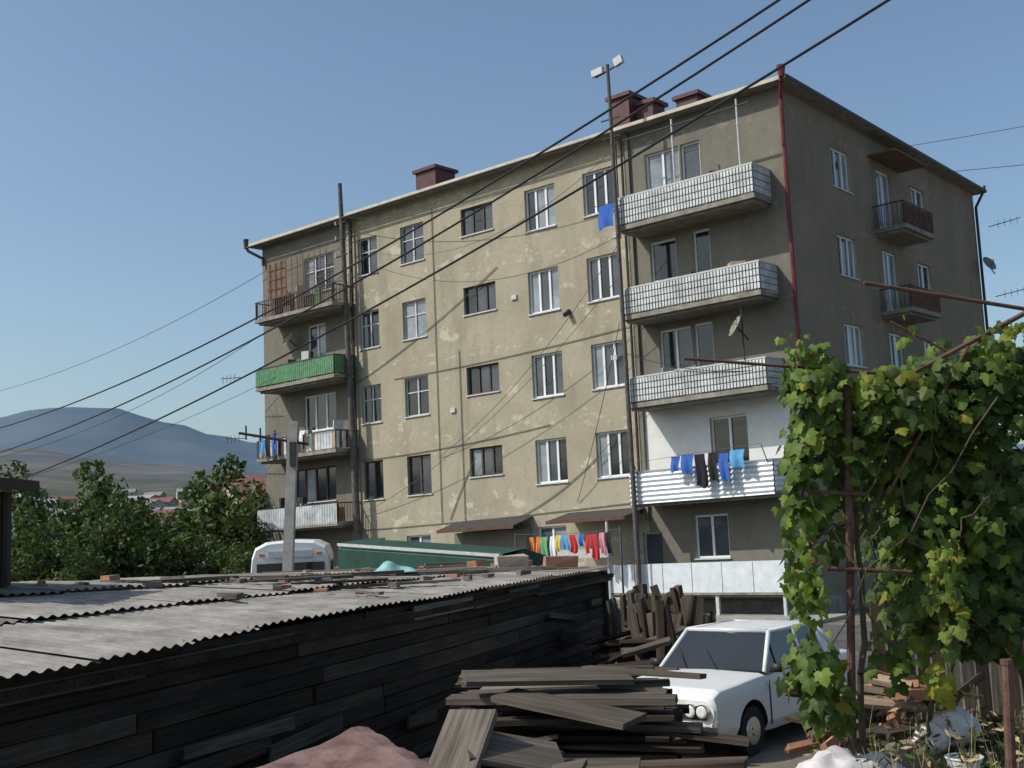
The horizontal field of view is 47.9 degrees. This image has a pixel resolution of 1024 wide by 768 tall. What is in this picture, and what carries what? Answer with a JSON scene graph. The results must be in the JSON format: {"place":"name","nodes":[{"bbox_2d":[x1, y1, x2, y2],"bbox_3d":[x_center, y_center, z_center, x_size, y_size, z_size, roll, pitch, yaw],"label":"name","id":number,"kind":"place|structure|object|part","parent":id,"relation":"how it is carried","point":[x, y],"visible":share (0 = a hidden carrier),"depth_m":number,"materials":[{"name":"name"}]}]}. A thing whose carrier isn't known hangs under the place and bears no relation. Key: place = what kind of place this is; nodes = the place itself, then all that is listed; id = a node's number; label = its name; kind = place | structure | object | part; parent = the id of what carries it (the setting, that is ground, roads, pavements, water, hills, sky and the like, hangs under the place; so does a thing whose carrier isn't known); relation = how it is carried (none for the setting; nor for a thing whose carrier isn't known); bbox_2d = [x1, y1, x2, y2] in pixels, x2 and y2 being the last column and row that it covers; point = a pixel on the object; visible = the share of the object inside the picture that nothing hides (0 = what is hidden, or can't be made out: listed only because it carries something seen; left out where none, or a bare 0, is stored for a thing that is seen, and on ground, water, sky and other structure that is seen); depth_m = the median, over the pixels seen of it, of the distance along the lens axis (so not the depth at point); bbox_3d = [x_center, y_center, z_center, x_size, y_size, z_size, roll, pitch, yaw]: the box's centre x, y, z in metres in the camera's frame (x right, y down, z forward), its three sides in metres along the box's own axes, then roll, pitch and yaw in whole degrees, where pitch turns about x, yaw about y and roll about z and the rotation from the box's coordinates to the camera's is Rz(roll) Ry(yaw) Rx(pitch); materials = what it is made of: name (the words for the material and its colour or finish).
{"place":"outdoors","nodes":[
{"label":"outdoors","id":0,"kind":"place"},
{"bbox_2d":[0,407,1023,767],"bbox_3d":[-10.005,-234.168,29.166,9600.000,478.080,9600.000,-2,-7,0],"label":"ground","id":1,"kind":"structure","parent":0,"point":[166,459],"depth_m":2797.21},
{"bbox_2d":[0,477,39,648],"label":"wooden outhouse","id":2,"kind":"structure","parent":1,"relation":"on","point":[6,519],"depth_m":12.78,"materials":[{"name":"brown wood"}]},
{"bbox_2d":[11,529,40,579],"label":"deciduous tree","id":3,"kind":"object","parent":1,"relation":"on","point":[15,543],"visible":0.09,"depth_m":40.84,"materials":[{"name":"green plant"}]},
{"bbox_2d":[0,459,63,549],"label":"deciduous tree","id":4,"kind":"object","parent":1,"relation":"on","point":[31,497],"visible":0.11,"depth_m":46.26,"materials":[{"name":"green plant"}]},
{"bbox_2d":[35,499,60,507],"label":"distant house","id":5,"kind":"structure","parent":1,"relation":"on","point":[53,506],"depth_m":464.39,"materials":[{"name":"grey glass"}]},
{"bbox_2d":[11,506,94,581],"bbox_3d":[-16.017,6.344,39.382,2.907,4.347,3.105,-3,-7,6],"label":"deciduous tree","id":6,"kind":"object","parent":1,"relation":"on","point":[43,567],"visible":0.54,"depth_m":38.96,"materials":[{"name":"green plant"}]},
{"bbox_2d":[52,495,77,505],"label":"distant house","id":7,"kind":"structure","parent":1,"relation":"on","point":[71,498],"depth_m":604.50,"materials":[{"name":"red glass"}]},
{"bbox_2d":[11,494,126,572],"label":"deciduous tree","id":8,"kind":"object","parent":1,"relation":"on","point":[82,512],"visible":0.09,"depth_m":45.63,"materials":[{"name":"green plant"}]},
{"bbox_2d":[43,536,113,580],"bbox_3d":[-13.618,6.408,36.394,2.344,3.243,2.504,-2,-7,-1],"label":"deciduous tree","id":9,"kind":"object","parent":1,"relation":"on","point":[88,565],"visible":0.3,"depth_m":36.19,"materials":[{"name":"green plant"}]},
{"bbox_2d":[51,459,168,533],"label":"deciduous tree","id":10,"kind":"object","parent":1,"relation":"on","point":[100,485],"visible":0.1,"depth_m":51.56,"materials":[{"name":"green plant"}]},
{"bbox_2d":[70,493,179,577],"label":"deciduous tree","id":11,"kind":"object","parent":1,"relation":"on","point":[142,564],"visible":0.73,"depth_m":41.19,"materials":[{"name":"green plant"}]},
{"bbox_2d":[112,489,137,495],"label":"distant house","id":12,"kind":"structure","parent":1,"relation":"on","point":[132,492],"depth_m":714.30,"materials":[{"name":"stone"}]},
{"bbox_2d":[128,495,160,498],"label":"distant house","id":13,"kind":"structure","parent":1,"relation":"on","point":[147,496],"depth_m":447.31,"materials":[{"name":"white glass"}]},
{"bbox_2d":[138,499,169,507],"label":"distant house","id":14,"kind":"structure","parent":1,"relation":"on","point":[160,502],"depth_m":372.85,"materials":[{"name":"stone"}]},
{"bbox_2d":[143,492,166,497],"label":"distant house","id":15,"kind":"structure","parent":1,"relation":"on","point":[161,494],"depth_m":727.98,"materials":[{"name":"stone"}]},
{"bbox_2d":[134,497,178,506],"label":"distant house","id":16,"kind":"structure","parent":1,"relation":"on","point":[172,501],"depth_m":404.65,"materials":[{"name":"red glass"}]},
{"bbox_2d":[110,501,203,573],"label":"deciduous tree","id":17,"kind":"object","parent":1,"relation":"on","point":[150,524],"visible":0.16,"depth_m":46.17,"materials":[{"name":"green plant"}]},
{"bbox_2d":[141,510,178,526],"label":"distant house","id":18,"kind":"structure","parent":1,"relation":"on","point":[163,511],"depth_m":185.38,"materials":[{"name":"glass"}]},
{"bbox_2d":[150,507,178,509],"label":"distant house","id":19,"kind":"structure","parent":1,"relation":"on","point":[166,508],"depth_m":299.64,"materials":[{"name":"white glass"}]},
{"bbox_2d":[175,489,192,499],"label":"distant house","id":20,"kind":"structure","parent":1,"relation":"on","point":[178,491],"depth_m":708.05,"materials":[{"name":"white glass"}]},
{"bbox_2d":[155,529,236,575],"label":"deciduous tree","id":21,"kind":"object","parent":1,"relation":"on","point":[191,561],"visible":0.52,"depth_m":42.11,"materials":[{"name":"green plant"}]},
{"bbox_2d":[171,483,248,530],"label":"deciduous tree","id":22,"kind":"object","parent":1,"relation":"on","point":[184,505],"visible":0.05,"depth_m":52.68,"materials":[{"name":"green plant"}]},
{"bbox_2d":[158,453,269,567],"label":"deciduous tree","id":23,"kind":"object","parent":1,"relation":"on","point":[209,511],"visible":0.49,"depth_m":47.22,"materials":[{"name":"green plant"}]},
{"bbox_2d":[196,499,271,567],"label":"deciduous tree","id":24,"kind":"object","parent":1,"relation":"on","point":[246,538],"visible":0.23,"depth_m":45.21,"materials":[{"name":"green plant"}]},
{"bbox_2d":[219,542,254,573],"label":"deciduous tree","id":25,"kind":"object","parent":1,"relation":"on","point":[242,562],"visible":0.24,"depth_m":41.34,"materials":[{"name":"green plant"}]},
{"bbox_2d":[215,475,265,534],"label":"distant house","id":26,"kind":"structure","parent":1,"relation":"on","point":[261,478],"depth_m":82.20,"materials":[{"name":"red glass"}]},
{"bbox_2d":[239,421,308,570],"bbox_3d":[-4.884,3.417,23.731,1.462,5.303,0.310,-2,-7,0],"label":"concrete post","id":27,"kind":"object","parent":1,"relation":"on","point":[292,440],"visible":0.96,"depth_m":23.84,"materials":[{"name":"concrete"}]},
{"bbox_2d":[0,565,613,767],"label":"wooden shed","id":28,"kind":"structure","parent":1,"relation":"on","point":[99,673],"depth_m":11.37,"materials":[{"name":"brown wood"}]},
{"bbox_2d":[31,554,577,599],"bbox_3d":[-2.684,2.834,17.404,4.930,0.431,10.953,-5,-8,21],"label":"roof clutter","id":29,"kind":"object","parent":28,"relation":"on","point":[519,563],"visible":0.9,"depth_m":16.54,"materials":[{"name":"wood"}]},
{"bbox_2d":[375,561,415,571],"bbox_3d":[-1.895,2.885,18.244,0.750,0.172,0.600,-2,-7,0],"label":"teal tarp","id":30,"kind":"object","parent":28,"relation":"on","point":[387,566],"visible":0.65,"depth_m":18.18,"materials":[{"name":"teal plastic"}]},
{"bbox_2d":[257,726,432,767],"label":"soil mound","id":31,"kind":"object","parent":1,"relation":"on","point":[359,747],"visible":1,"depth_m":6.95,"materials":[{"name":"brown rusty soil"}]},
{"bbox_2d":[335,183,361,539],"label":"utility pole","id":32,"kind":"object","parent":1,"relation":"on","point":[355,485],"visible":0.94,"depth_m":44.05,"materials":[{"name":"grey wood"}]},
{"bbox_2d":[0,0,890,478],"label":"overhead cables","id":33,"kind":"object","parent":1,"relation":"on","point":[482,208],"visible":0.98,"depth_m":21.64,"materials":[{"name":"black rubber"}]},
{"bbox_2d":[514,526,623,592],"bbox_3d":[1.719,5.838,35.497,4.058,2.745,0.114,-8,-9,38],"label":"hanging laundry","id":34,"kind":"object","parent":1,"relation":"on","point":[574,545],"visible":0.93,"depth_m":35.29,"materials":[{"name":"multicoloured fabric"}]},
{"bbox_2d":[422,665,749,767],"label":"lumber pile","id":35,"kind":"object","parent":1,"relation":"on","point":[591,711],"visible":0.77,"depth_m":9.95,"materials":[{"name":"brown wood"}]},
{"bbox_2d":[421,709,640,767],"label":"loose boards","id":36,"kind":"object","parent":35,"relation":"on","point":[469,738],"visible":0.79,"depth_m":8.25,"materials":[{"name":"grey wood"}]},
{"bbox_2d":[591,54,641,593],"bbox_3d":[3.393,-1.654,35.532,1.202,17.469,0.168,-8,-9,38],"label":"utility pole","id":37,"kind":"object","parent":1,"relation":"on","point":[618,60],"visible":0.91,"depth_m":35.45,"materials":[{"name":"grey wood"}]},
{"bbox_2d":[0,126,1023,513],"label":"service cables","id":38,"kind":"object","parent":37,"relation":"attached to","point":[426,254],"visible":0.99,"depth_m":40.79,"materials":[{"name":"black rubber"}]},
{"bbox_2d":[595,200,620,230],"bbox_3d":[2.995,-5.277,36.177,1.001,0.843,0.100,-8,-9,35],"label":"hanging laundry","id":39,"kind":"object","parent":37,"relation":"hanging from","point":[605,216],"visible":1,"depth_m":36.21,"materials":[{"name":"blue fabric"}]},
{"bbox_2d":[262,86,992,612],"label":"walls","id":40,"kind":"structure","parent":1,"relation":"on","point":[824,216],"depth_m":38.95,"materials":[{"name":"paint"}]},
{"bbox_2d":[255,99,941,615],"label":"balconies","id":41,"kind":"structure","parent":40,"relation":"attached to","point":[705,195],"depth_m":34.90,"materials":[{"name":"concrete"}]},
{"bbox_2d":[253,425,326,458],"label":"hanging laundry","id":42,"kind":"object","parent":41,"relation":"hanging from","point":[264,446],"visible":0.77,"depth_m":45.47,"materials":[{"name":"fabric"}]},
{"bbox_2d":[631,443,767,488],"bbox_3d":[5.395,2.473,33.532,4.328,1.175,0.386,-8,-9,38],"label":"hanging laundry","id":43,"kind":"object","parent":41,"relation":"hanging from","point":[735,457],"visible":1,"depth_m":33.15,"materials":[{"name":"blue fabric"}]},
{"bbox_2d":[296,140,933,598],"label":"window frames","id":44,"kind":"structure","parent":40,"relation":"attached to","point":[556,394],"depth_m":39.11,"materials":[{"name":"white plastic"}]},
{"bbox_2d":[297,143,932,587],"bbox_3d":[2.771,0.208,40.148,25.115,14.776,9.979,-4,-7,9],"label":"window glass","id":45,"kind":"object","parent":44,"relation":"in","point":[665,259],"visible":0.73,"depth_m":38.96,"materials":[{"name":"grey glass"}]},
{"bbox_2d":[244,74,986,249],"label":"roof","id":46,"kind":"structure","parent":40,"relation":"on","point":[804,92],"depth_m":39.53,"materials":[{"name":"metal"}]},
{"bbox_2d":[412,89,711,190],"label":"roof vents","id":47,"kind":"object","parent":46,"relation":"on","point":[430,175],"visible":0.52,"depth_m":39.77,"materials":[{"name":"brown brick"}]},
{"bbox_2d":[243,64,988,593],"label":"drainpipes","id":48,"kind":"object","parent":40,"relation":"attached to","point":[787,192],"visible":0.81,"depth_m":36.65,"materials":[{"name":"metal"}]},
{"bbox_2d":[221,209,1023,529],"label":"wall fittings","id":49,"kind":"object","parent":40,"relation":"attached to","point":[989,263],"depth_m":41.13,"materials":[{"name":"metal"}]},
{"bbox_2d":[579,584,715,677],"bbox_3d":[2.005,4.074,17.594,2.195,1.813,5.414,-2,-7,0],"label":"firewood stack","id":50,"kind":"object","parent":1,"relation":"on","point":[644,629],"visible":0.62,"depth_m":17.18,"materials":[{"name":"brown wood"}]},
{"bbox_2d":[637,619,864,755],"bbox_3d":[3.083,3.957,15.410,1.920,1.461,4.260,-8,-9,39],"label":"parked sedan car","id":51,"kind":"object","parent":1,"relation":"on","point":[738,663],"visible":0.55,"depth_m":14.57,"materials":[{"name":"white paint"}]},
{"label":"windows","id":52,"kind":"part","parent":51,"relation":"part of","materials":[{"name":"grey glass"}]},
{"bbox_2d":[684,281,1023,755],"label":"vine trellis","id":53,"kind":"object","parent":1,"relation":"on","point":[849,569],"visible":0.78,"depth_m":9.93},
{"bbox_2d":[869,599,1023,756],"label":"plank fence","id":54,"kind":"object","parent":1,"relation":"on","point":[968,671],"visible":0.18,"depth_m":12.44,"materials":[{"name":"brown wood"}]},
{"bbox_2d":[879,739,1023,767],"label":"soil mound","id":55,"kind":"object","parent":1,"relation":"on","point":[903,758],"visible":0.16,"depth_m":9.91,"materials":[{"name":"brown soil"}]},
{"bbox_2d":[796,745,884,767],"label":"white sack","id":56,"kind":"object","parent":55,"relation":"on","point":[834,756],"visible":0.94,"depth_m":9.19,"materials":[{"name":"white plastic"}]},
{"bbox_2d":[857,751,904,767],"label":"white sack","id":57,"kind":"object","parent":55,"relation":"on","point":[884,761],"visible":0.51,"depth_m":9.65,"materials":[{"name":"white plastic"}]},
{"bbox_2d":[771,314,1023,754],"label":"grape vine","id":58,"kind":"object","parent":55,"relation":"on","point":[947,523],"visible":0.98,"depth_m":9.96,"materials":[{"name":"green plant"}]},
{"bbox_2d":[784,669,1019,767],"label":"firewood pile","id":59,"kind":"object","parent":55,"relation":"on","point":[915,699],"visible":0.41,"depth_m":10.22,"materials":[{"name":"brown wood"}]},
{"bbox_2d":[930,706,980,745],"bbox_3d":[3.874,3.002,10.086,0.438,0.343,0.381,-2,-7,0],"label":"white sack","id":60,"kind":"object","parent":59,"relation":"on","point":[959,714],"visible":0.61,"depth_m":9.97,"materials":[{"name":"white plastic"}]},
{"bbox_2d":[801,682,1023,767],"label":"dry weeds","id":61,"kind":"object","parent":55,"relation":"on","point":[972,759],"visible":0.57,"depth_m":9.63,"materials":[{"name":"dry grass"},{"name":"straw"}]},
{"bbox_2d":[912,722,951,755],"bbox_3d":[3.633,3.075,9.984,0.355,0.289,0.318,-2,-7,0],"label":"white sack","id":62,"kind":"object","parent":55,"relation":"on","point":[942,742],"visible":0.67,"depth_m":9.87,"materials":[{"name":"white plastic"}]},
{"bbox_2d":[944,752,983,767],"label":"enamel basin","id":63,"kind":"object","parent":55,"relation":"on","point":[953,761],"visible":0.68,"depth_m":9.49,"materials":[{"name":"white metal"}]},
{"bbox_2d":[1000,659,1016,767],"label":"rusty post","id":64,"kind":"object","parent":1,"relation":"on","point":[1008,714],"visible":1,"depth_m":6.78,"materials":[{"name":"brown metal"}]},
{"bbox_2d":[0,0,1023,443],"label":"sky","id":65,"kind":"structure","parent":0,"point":[142,142],"materials":[{"name":"blue"}]},
{"bbox_2d":[671,612,845,622],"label":"pavement","id":66,"kind":"structure","parent":0,"point":[724,616],"depth_m":31.88,"materials":[{"name":"concrete"}]},
{"bbox_2d":[615,621,1022,701],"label":"asphalt road","id":67,"kind":"structure","parent":0,"point":[840,641],"depth_m":25.59,"materials":[{"name":"grey asphalt"}]},
{"bbox_2d":[250,539,335,572],"bbox_3d":[-5.927,5.667,31.664,2.400,2.775,5.470,-1,-7,-8],"label":"parked minibus","id":68,"kind":"object","parent":67,"relation":"on","point":[313,554],"visible":0.33,"depth_m":29.21,"materials":[{"name":"white paint"}]},
{"bbox_2d":[337,539,545,571],"bbox_3d":[-1.667,5.008,27.613,4.893,2.729,2.027,-7,-9,34],"label":"covered trailer","id":69,"kind":"object","parent":67,"relation":"on","point":[365,553],"visible":0.06,"depth_m":27.17,"materials":[{"name":"green paint"}]}
]}

